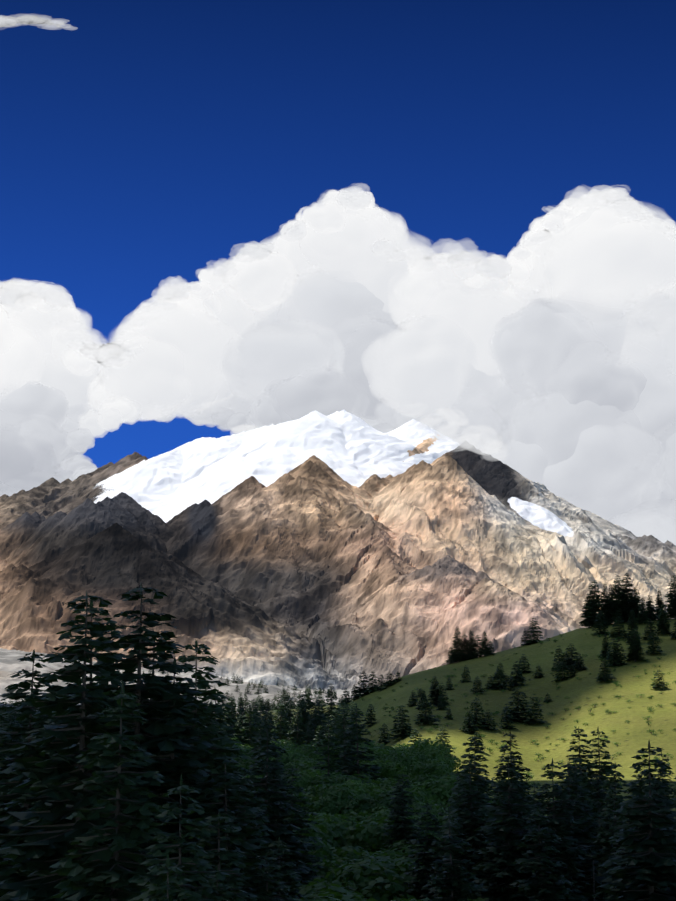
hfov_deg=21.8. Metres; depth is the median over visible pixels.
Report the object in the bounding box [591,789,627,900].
spruce tree
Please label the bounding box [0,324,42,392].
cloud
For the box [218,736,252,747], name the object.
broadleaf tree
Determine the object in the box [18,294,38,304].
cloud
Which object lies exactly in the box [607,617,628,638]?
meadow fir tree
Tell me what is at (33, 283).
cloud
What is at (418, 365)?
cloud
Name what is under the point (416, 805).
broadleaf tree
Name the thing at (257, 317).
cloud
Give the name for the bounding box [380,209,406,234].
cloud
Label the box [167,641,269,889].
spruce tree
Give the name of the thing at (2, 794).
spruce tree
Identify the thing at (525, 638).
meadow fir tree
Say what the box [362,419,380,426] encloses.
cloud
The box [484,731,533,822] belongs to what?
spruce tree
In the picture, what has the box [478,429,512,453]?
cloud
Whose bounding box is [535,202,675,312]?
cloud
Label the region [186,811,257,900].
spruce tree
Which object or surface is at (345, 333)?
cloud
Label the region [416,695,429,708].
meadow fir tree
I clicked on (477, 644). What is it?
meadow fir tree
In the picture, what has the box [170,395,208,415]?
cloud
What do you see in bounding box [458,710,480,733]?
meadow fir tree
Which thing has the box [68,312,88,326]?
cloud
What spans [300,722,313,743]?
spruce tree
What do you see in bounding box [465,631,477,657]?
meadow spruce
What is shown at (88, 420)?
cloud
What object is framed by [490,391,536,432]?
cloud
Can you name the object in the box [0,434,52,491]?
cloud
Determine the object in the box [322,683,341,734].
spruce tree
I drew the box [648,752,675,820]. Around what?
spruce tree
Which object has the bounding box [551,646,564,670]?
meadow fir tree
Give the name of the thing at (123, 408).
cloud
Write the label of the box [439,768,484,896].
spruce tree
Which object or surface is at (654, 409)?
cloud
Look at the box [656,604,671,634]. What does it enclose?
meadow spruce
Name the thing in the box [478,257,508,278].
cloud
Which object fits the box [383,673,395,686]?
meadow fir tree
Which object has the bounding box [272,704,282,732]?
spruce tree
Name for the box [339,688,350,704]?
meadow fir tree
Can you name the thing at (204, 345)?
cloud
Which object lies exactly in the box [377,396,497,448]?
cloud
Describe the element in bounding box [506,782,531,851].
spruce tree
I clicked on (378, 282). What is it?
cloud
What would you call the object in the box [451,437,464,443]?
cloud
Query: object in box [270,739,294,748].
broadleaf tree
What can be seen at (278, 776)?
spruce tree
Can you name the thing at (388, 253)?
cloud
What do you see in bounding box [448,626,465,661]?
meadow spruce
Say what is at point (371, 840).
bush
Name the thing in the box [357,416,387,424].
cloud
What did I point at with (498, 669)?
meadow fir tree
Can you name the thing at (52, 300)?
cloud
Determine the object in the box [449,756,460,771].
broadleaf tree
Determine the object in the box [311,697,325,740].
spruce tree
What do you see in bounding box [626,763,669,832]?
spruce tree
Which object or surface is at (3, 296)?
cloud
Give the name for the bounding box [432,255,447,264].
cloud
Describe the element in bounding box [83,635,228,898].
spruce tree
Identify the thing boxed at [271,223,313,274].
cloud
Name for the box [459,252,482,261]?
cloud
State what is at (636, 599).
meadow spruce
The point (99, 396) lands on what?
cloud
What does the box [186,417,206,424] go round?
cloud
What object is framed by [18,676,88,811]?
spruce tree
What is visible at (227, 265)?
cloud
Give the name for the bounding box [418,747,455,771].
broadleaf tree
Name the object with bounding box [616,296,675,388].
cloud
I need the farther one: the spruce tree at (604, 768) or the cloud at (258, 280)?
the cloud at (258, 280)
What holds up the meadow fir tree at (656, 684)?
on the terrain
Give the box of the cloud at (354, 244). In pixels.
[298,206,396,280]
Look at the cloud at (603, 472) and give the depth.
14636.74 m
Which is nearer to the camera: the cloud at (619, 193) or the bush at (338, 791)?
the bush at (338, 791)
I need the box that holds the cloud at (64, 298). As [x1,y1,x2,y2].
[55,292,70,303]
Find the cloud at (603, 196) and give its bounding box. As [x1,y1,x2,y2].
[598,193,610,202]
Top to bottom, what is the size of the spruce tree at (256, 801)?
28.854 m
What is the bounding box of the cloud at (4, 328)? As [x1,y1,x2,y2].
[0,308,13,349]
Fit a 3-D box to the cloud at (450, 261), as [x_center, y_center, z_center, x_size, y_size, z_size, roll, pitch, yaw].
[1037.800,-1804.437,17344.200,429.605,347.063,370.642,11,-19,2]
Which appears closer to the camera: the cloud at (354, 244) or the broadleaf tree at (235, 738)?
the broadleaf tree at (235, 738)
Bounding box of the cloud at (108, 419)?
[97,408,122,429]
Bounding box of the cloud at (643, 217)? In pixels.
[638,214,651,218]
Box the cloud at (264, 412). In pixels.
[250,394,280,425]
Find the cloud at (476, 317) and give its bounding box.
[426,284,517,375]
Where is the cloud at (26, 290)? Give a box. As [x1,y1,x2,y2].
[18,281,36,293]
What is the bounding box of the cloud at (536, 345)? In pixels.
[492,301,603,399]
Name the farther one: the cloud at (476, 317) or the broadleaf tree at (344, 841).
the cloud at (476, 317)
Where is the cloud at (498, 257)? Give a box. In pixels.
[492,255,499,260]
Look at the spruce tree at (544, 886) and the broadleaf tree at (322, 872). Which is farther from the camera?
the broadleaf tree at (322, 872)
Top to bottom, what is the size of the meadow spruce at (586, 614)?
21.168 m
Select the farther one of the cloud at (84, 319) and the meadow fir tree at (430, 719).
the cloud at (84, 319)
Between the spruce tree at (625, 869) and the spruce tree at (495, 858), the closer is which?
the spruce tree at (625, 869)
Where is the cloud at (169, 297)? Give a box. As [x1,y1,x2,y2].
[160,288,174,300]
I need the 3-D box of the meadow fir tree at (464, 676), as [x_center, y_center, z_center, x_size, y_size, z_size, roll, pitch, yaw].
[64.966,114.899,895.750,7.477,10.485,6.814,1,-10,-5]
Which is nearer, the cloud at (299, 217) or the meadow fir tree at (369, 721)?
the meadow fir tree at (369, 721)
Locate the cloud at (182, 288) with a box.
[171,283,189,296]
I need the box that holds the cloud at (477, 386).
[457,365,531,425]
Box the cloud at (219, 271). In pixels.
[214,266,224,274]
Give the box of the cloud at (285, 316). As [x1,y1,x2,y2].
[261,304,295,328]
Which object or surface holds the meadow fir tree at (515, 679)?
on the terrain
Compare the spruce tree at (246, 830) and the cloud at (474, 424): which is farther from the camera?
the cloud at (474, 424)
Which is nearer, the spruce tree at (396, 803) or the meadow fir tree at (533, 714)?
the spruce tree at (396, 803)
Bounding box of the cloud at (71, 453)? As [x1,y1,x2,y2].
[51,450,77,466]
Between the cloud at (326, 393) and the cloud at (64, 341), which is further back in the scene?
the cloud at (64, 341)
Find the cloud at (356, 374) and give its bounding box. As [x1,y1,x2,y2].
[333,326,399,419]
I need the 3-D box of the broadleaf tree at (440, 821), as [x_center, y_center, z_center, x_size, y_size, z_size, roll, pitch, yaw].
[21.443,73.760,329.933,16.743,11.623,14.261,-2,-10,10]
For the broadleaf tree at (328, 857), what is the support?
on the terrain
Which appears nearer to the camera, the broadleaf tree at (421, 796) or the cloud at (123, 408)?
the broadleaf tree at (421, 796)
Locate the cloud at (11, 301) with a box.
[4,294,22,309]
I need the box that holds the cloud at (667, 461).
[659,432,675,497]
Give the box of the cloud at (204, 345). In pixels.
[114,304,238,408]
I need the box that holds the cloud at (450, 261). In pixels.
[424,253,460,279]
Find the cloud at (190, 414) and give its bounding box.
[183,411,196,416]
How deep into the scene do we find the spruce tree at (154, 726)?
143.49 m
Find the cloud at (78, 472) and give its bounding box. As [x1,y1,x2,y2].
[71,467,95,480]
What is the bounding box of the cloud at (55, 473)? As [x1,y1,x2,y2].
[48,464,63,479]
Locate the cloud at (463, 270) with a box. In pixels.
[452,252,478,279]
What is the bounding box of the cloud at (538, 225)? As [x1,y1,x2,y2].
[531,219,548,232]
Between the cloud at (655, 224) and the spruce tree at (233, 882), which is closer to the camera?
the spruce tree at (233, 882)
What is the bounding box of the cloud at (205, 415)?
[192,407,214,423]
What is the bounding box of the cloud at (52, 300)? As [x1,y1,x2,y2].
[46,296,58,302]
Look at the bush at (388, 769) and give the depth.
496.80 m
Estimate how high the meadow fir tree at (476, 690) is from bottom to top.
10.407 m
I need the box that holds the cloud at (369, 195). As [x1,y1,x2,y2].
[358,191,374,203]
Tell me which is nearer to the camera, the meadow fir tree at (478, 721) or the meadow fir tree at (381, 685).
the meadow fir tree at (478, 721)
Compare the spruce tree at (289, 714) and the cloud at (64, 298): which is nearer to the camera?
the spruce tree at (289, 714)
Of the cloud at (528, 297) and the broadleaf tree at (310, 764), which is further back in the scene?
the cloud at (528, 297)
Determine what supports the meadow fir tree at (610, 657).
on the terrain
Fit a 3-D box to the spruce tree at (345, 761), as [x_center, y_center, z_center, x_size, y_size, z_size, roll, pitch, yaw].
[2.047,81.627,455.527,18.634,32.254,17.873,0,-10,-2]
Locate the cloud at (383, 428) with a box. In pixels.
[373,424,393,432]
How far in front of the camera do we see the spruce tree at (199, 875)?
111.50 m
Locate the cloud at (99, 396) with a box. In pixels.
[89,372,115,409]
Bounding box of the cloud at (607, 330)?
[551,299,646,363]
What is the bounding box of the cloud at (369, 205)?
[360,202,378,210]
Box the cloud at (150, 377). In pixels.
[100,332,191,416]
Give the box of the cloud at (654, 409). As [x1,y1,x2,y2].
[626,349,675,456]
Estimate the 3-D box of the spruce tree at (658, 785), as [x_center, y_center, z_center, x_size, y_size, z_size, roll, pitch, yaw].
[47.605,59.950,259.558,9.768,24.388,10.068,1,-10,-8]
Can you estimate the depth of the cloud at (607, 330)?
15545.25 m
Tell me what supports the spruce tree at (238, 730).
on the terrain
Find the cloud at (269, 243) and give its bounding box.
[261,235,280,247]
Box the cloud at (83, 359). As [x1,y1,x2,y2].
[62,341,101,374]
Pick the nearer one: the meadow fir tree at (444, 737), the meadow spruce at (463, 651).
the meadow fir tree at (444, 737)
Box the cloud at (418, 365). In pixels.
[364,315,475,413]
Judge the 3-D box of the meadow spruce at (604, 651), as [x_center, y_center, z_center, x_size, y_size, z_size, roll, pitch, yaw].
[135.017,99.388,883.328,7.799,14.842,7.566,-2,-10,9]
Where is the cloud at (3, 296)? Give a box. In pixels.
[0,289,7,301]
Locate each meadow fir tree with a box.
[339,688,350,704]
[350,684,359,699]
[353,671,370,696]
[364,704,376,726]
[365,671,378,692]
[374,674,385,690]
[377,723,389,743]
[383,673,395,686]
[387,705,415,739]
[393,672,401,681]
[406,692,418,706]
[408,729,421,745]
[413,698,440,724]
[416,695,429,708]
[417,688,422,696]
[435,683,451,705]
[435,695,447,709]
[435,727,455,756]
[443,707,452,719]
[444,647,458,663]
[445,676,453,689]
[458,665,470,682]
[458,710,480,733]
[463,697,489,727]
[468,732,486,751]
[470,676,485,693]
[471,635,481,656]
[479,710,498,730]
[484,641,494,655]
[484,675,495,688]
[487,670,508,689]
[494,663,504,678]
[498,704,517,729]
[503,688,530,720]
[507,661,525,685]
[508,678,516,690]
[517,654,530,672]
[521,629,529,645]
[522,694,546,723]
[523,618,542,643]
[532,665,543,677]
[544,695,551,702]
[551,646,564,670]
[551,661,569,681]
[563,644,581,667]
[567,665,575,676]
[570,653,585,671]
[592,611,611,634]
[596,659,616,681]
[603,639,624,666]
[603,641,627,665]
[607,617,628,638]
[641,619,658,639]
[645,632,663,653]
[649,670,667,689]
[669,620,675,638]
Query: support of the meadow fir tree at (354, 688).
on the terrain
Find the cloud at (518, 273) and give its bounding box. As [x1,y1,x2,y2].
[501,256,528,283]
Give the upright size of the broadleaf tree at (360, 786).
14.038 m
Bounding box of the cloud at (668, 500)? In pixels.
[634,472,675,510]
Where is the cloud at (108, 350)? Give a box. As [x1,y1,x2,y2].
[99,348,112,354]
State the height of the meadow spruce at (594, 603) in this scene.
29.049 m
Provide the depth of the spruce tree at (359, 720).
777.61 m
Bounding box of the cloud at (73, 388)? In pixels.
[37,358,102,407]
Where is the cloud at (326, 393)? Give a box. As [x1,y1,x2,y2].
[275,372,366,420]
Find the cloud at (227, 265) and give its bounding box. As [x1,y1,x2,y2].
[223,260,233,279]
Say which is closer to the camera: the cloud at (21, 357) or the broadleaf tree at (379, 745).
the broadleaf tree at (379, 745)
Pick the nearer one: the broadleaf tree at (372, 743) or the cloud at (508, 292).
the broadleaf tree at (372, 743)
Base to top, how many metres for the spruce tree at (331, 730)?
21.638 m
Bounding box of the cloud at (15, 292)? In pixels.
[8,288,21,296]
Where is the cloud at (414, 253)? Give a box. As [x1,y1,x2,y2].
[409,249,420,254]
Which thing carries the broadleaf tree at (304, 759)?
on the terrain
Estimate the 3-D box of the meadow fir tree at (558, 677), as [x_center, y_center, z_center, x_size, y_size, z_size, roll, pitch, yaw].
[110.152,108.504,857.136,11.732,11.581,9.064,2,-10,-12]
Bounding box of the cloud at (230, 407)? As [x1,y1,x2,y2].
[211,401,235,413]
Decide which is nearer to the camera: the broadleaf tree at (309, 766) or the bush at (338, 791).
the bush at (338, 791)
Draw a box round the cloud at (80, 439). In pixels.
[66,428,93,451]
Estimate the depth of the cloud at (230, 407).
17337.23 m
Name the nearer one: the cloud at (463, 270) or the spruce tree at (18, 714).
the spruce tree at (18, 714)
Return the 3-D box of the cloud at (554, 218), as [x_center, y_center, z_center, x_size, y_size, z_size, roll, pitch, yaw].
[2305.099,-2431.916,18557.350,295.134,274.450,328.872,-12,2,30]
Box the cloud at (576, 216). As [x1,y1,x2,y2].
[563,200,633,232]
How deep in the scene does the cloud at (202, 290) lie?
16232.75 m
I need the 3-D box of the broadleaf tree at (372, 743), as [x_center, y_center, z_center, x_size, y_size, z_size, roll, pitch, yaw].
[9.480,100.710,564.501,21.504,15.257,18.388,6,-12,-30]
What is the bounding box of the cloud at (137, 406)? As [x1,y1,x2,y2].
[122,401,139,423]
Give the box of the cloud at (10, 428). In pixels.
[0,410,31,435]
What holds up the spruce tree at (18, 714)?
on the terrain
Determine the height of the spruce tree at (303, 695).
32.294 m
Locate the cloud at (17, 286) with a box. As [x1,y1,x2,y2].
[1,283,27,290]
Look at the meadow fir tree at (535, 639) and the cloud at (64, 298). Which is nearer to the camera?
the meadow fir tree at (535, 639)
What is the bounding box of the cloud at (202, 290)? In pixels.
[188,281,212,299]
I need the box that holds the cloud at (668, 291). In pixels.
[649,281,675,302]
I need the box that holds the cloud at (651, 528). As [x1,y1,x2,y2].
[609,510,675,541]
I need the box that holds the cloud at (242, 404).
[232,393,259,414]
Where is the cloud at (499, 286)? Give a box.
[481,275,508,295]
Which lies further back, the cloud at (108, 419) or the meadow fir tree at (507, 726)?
the cloud at (108, 419)
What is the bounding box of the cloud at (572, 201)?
[566,198,577,205]
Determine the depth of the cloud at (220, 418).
16753.03 m
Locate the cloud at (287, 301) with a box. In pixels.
[260,272,312,316]
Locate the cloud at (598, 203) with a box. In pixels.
[581,194,605,207]
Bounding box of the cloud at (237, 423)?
[227,413,249,433]
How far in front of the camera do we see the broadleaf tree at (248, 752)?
537.15 m
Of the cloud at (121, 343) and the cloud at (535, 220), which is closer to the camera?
the cloud at (121, 343)
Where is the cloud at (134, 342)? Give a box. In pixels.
[124,339,142,348]
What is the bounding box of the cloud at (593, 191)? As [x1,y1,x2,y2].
[589,189,598,196]
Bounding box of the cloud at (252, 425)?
[246,414,264,430]
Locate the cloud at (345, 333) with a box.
[316,315,375,371]
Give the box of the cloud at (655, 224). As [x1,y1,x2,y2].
[650,222,666,229]
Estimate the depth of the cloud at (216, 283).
17572.71 m
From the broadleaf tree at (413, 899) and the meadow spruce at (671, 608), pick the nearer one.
the broadleaf tree at (413, 899)
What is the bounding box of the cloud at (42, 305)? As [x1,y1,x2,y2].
[34,297,63,312]
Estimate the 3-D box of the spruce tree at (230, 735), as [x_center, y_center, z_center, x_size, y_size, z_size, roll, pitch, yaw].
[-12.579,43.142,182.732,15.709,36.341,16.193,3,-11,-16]
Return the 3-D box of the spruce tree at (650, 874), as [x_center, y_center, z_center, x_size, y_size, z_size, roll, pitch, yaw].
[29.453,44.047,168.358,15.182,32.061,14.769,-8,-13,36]
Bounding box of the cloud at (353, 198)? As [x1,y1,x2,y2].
[339,189,369,208]
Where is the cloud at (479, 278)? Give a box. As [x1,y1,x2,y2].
[463,258,489,288]
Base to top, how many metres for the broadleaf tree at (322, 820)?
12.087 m
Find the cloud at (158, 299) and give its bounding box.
[138,295,175,309]
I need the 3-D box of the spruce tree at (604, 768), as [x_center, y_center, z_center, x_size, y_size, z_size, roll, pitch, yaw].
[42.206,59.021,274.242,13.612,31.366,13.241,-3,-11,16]
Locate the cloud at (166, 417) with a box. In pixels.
[154,414,174,421]
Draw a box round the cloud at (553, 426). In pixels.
[512,393,644,465]
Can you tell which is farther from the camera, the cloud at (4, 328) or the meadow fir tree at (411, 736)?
the cloud at (4, 328)
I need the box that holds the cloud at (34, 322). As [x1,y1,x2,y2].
[0,296,73,363]
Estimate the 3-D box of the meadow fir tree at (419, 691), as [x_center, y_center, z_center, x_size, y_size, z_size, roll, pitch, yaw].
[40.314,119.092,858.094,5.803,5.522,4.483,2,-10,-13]
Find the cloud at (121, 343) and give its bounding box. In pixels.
[115,341,140,350]
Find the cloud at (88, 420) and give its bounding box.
[79,410,107,436]
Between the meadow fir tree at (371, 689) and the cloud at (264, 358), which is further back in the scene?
the cloud at (264, 358)
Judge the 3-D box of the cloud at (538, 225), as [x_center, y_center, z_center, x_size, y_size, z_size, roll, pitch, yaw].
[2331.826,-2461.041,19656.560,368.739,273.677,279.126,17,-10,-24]
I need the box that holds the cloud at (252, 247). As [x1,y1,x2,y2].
[246,243,266,252]
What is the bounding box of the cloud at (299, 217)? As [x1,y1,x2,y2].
[296,207,309,222]
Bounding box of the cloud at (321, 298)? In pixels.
[290,268,401,334]
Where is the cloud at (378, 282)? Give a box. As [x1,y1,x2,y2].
[302,221,435,312]
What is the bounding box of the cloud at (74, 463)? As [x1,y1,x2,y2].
[60,454,96,472]
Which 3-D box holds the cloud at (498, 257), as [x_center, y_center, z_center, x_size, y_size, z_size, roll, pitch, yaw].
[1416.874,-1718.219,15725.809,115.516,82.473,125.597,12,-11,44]
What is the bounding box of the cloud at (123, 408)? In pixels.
[99,398,136,421]
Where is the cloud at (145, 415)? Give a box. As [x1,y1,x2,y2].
[139,411,159,419]
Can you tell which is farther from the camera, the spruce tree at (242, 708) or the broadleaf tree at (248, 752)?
the spruce tree at (242, 708)
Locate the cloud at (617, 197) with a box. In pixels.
[609,189,626,202]
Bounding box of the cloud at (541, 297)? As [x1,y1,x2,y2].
[536,292,551,301]
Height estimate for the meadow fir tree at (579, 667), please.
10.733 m
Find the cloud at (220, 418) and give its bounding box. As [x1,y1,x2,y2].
[211,408,232,429]
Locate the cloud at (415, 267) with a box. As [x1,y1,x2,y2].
[408,259,426,273]
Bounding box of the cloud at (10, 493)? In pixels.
[0,490,17,495]
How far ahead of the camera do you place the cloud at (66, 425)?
16407.58 m
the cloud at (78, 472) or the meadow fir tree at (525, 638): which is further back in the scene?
the cloud at (78, 472)
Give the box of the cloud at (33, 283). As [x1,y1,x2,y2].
[24,281,42,295]
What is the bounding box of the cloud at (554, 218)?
[541,209,566,232]
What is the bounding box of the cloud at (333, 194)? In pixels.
[323,190,346,208]
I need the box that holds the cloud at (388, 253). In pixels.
[378,248,399,258]
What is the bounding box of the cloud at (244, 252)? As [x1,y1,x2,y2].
[239,251,252,255]
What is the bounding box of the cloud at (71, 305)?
[61,301,74,308]
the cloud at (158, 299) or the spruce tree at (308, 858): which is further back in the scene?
the cloud at (158, 299)
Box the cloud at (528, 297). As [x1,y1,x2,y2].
[515,233,550,305]
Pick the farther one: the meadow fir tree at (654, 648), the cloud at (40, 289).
the cloud at (40, 289)
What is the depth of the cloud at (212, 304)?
17845.87 m
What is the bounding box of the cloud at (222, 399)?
[196,388,234,413]
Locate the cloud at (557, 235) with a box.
[551,230,564,240]
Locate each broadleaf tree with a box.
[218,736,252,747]
[230,746,263,762]
[231,745,251,750]
[269,756,321,768]
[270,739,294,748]
[270,747,303,763]
[271,741,323,758]
[284,760,325,777]
[284,822,339,853]
[287,789,305,808]
[289,761,341,777]
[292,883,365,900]
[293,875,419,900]
[294,892,377,900]
[295,761,343,772]
[296,783,362,812]
[298,848,350,864]
[300,814,333,821]
[300,838,336,870]
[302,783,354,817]
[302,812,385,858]
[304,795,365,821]
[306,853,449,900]
[309,819,388,851]
[309,859,344,881]
[312,859,371,881]
[316,812,340,821]
[324,864,444,897]
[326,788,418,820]
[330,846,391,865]
[332,859,434,881]
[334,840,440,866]
[335,747,398,772]
[336,739,382,751]
[341,809,432,833]
[343,780,381,798]
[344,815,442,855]
[349,743,395,753]
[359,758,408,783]
[360,786,439,814]
[365,800,438,825]
[389,856,488,875]
[392,743,410,748]
[392,898,416,900]
[398,897,429,900]
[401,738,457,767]
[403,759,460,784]
[410,771,471,803]
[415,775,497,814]
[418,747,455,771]
[419,813,493,833]
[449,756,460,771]
[463,897,492,900]
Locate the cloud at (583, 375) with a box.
[545,343,646,411]
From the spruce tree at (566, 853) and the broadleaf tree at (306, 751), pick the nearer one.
the spruce tree at (566, 853)
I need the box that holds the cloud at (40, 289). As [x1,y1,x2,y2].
[31,284,63,298]
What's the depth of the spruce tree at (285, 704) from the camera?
894.52 m
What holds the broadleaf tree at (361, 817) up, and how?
on the terrain
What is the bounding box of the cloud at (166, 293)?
[162,289,170,297]
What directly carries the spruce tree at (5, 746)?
on the terrain
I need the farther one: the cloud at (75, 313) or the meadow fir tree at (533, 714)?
the cloud at (75, 313)
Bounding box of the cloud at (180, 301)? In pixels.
[166,293,215,321]
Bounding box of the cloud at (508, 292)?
[503,286,517,297]
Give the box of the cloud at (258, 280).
[226,251,295,310]
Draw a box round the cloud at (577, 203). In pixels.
[569,198,584,211]
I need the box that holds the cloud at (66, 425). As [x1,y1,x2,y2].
[57,418,79,449]
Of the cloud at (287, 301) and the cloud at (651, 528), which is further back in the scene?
the cloud at (287, 301)
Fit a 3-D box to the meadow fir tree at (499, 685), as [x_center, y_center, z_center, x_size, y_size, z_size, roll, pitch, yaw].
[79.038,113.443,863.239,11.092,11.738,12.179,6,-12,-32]
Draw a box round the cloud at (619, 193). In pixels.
[601,189,628,204]
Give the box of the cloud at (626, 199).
[610,197,638,204]
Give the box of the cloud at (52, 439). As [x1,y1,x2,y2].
[18,419,70,464]
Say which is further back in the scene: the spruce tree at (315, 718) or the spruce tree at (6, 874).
the spruce tree at (315, 718)
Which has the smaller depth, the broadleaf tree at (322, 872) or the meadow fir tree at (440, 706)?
the broadleaf tree at (322, 872)
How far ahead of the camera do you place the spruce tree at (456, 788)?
235.03 m
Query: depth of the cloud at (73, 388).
16565.72 m
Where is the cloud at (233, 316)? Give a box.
[212,286,252,341]
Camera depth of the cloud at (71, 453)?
16587.12 m
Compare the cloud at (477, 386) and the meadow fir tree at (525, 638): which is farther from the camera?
the cloud at (477, 386)
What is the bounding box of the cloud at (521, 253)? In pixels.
[516,249,529,259]
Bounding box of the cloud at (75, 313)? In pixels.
[59,305,80,320]
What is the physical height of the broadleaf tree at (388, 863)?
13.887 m
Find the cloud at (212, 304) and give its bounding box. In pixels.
[174,294,220,316]
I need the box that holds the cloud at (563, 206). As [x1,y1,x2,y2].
[557,201,569,213]
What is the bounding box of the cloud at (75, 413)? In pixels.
[65,404,87,424]
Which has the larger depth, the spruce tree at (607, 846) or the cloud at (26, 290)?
the cloud at (26, 290)
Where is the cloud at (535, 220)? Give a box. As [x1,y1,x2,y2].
[530,208,557,230]
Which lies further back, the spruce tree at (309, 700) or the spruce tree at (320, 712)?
the spruce tree at (309, 700)
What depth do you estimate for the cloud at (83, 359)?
16205.55 m
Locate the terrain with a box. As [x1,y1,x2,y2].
[0,410,675,817]
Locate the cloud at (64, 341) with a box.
[50,321,107,380]
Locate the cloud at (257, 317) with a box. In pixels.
[236,294,261,328]
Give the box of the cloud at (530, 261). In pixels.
[509,246,548,290]
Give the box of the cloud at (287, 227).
[281,220,306,234]
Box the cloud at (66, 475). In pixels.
[57,472,72,482]
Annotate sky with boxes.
[0,0,675,468]
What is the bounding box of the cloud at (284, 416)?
[269,381,293,422]
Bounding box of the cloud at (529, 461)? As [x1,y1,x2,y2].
[488,435,547,484]
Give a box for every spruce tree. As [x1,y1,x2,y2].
[0,591,172,900]
[0,649,62,900]
[0,702,11,725]
[0,712,22,757]
[0,773,23,881]
[1,724,13,759]
[3,700,22,731]
[11,595,134,899]
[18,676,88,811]
[22,585,233,899]
[49,681,176,900]
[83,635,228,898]
[126,657,258,900]
[128,774,229,900]
[138,855,193,900]
[166,682,206,777]
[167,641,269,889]
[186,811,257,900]
[187,753,270,900]
[197,695,272,846]
[199,711,261,867]
[219,697,245,745]
[219,768,289,895]
[233,719,243,740]
[236,691,243,714]
[237,699,255,746]
[238,705,253,740]
[239,701,260,748]
[243,728,310,898]
[246,749,290,846]
[247,852,289,900]
[250,708,286,778]
[250,709,259,747]
[254,705,266,739]
[254,717,265,746]
[255,683,261,694]
[255,766,289,817]
[259,700,270,725]
[259,835,301,900]
[260,714,278,749]
[267,766,325,884]
[271,704,292,740]
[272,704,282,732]
[273,691,281,709]
[276,697,292,734]
[281,700,301,743]
[287,706,309,756]
[290,689,297,708]
[294,700,309,738]
[295,698,311,743]
[298,691,315,734]
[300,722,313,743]
[304,689,313,709]
[305,709,324,748]
[309,696,321,732]
[309,700,324,738]
[310,719,347,778]
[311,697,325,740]
[312,726,323,745]
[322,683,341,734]
[324,702,369,782]
[324,703,338,735]
[324,721,337,742]
[326,710,345,750]
[335,705,384,783]
[338,726,356,763]
[339,702,356,737]
[347,701,361,745]
[350,703,363,741]
[379,774,424,851]
[388,784,406,820]
[399,801,450,900]
[423,807,487,900]
[433,753,498,900]
[436,736,501,855]
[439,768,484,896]
[439,773,491,874]
[471,787,525,900]
[472,755,551,900]
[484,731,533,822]
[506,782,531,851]
[508,806,574,900]
[514,758,597,900]
[521,782,550,865]
[526,787,562,840]
[549,763,605,900]
[561,727,595,803]
[562,756,604,892]
[580,728,624,835]
[586,763,637,898]
[586,774,612,852]
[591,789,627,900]
[592,740,675,900]
[596,818,647,900]
[603,779,675,899]
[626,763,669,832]
[631,780,675,892]
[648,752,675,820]
[651,773,675,855]
[665,776,675,856]
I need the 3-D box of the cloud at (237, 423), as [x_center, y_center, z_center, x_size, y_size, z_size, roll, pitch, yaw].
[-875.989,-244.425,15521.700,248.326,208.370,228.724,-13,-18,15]
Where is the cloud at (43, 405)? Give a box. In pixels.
[0,382,67,431]
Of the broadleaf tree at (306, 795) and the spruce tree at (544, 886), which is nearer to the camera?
the spruce tree at (544, 886)
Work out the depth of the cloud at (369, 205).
19018.52 m
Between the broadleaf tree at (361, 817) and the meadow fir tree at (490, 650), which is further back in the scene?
the meadow fir tree at (490, 650)
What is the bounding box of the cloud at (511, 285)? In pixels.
[508,282,519,297]
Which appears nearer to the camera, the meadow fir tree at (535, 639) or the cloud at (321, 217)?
the meadow fir tree at (535, 639)
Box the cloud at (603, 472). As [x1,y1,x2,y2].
[542,425,662,520]
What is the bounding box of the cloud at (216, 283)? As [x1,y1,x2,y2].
[198,269,227,291]
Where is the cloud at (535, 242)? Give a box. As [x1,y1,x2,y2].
[520,229,551,255]
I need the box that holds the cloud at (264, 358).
[224,322,343,399]
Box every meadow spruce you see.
[427,676,440,704]
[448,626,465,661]
[458,634,472,660]
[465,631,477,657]
[478,631,490,655]
[579,580,609,626]
[580,593,598,627]
[597,584,613,623]
[599,633,610,659]
[603,584,623,623]
[604,576,629,619]
[617,573,640,621]
[625,587,642,621]
[625,610,641,642]
[625,629,645,661]
[634,597,649,623]
[645,595,658,621]
[654,591,664,619]
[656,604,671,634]
[664,575,675,618]
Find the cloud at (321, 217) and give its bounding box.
[304,198,345,233]
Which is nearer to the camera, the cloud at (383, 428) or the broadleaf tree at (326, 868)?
the broadleaf tree at (326, 868)
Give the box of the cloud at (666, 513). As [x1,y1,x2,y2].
[617,503,675,545]
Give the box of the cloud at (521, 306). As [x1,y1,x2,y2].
[502,295,526,314]
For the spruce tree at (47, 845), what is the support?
on the terrain
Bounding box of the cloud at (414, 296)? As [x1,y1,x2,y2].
[390,260,460,327]
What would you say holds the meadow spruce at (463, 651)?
on the terrain
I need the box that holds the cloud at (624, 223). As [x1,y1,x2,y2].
[613,221,675,288]
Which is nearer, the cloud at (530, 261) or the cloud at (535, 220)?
the cloud at (530, 261)

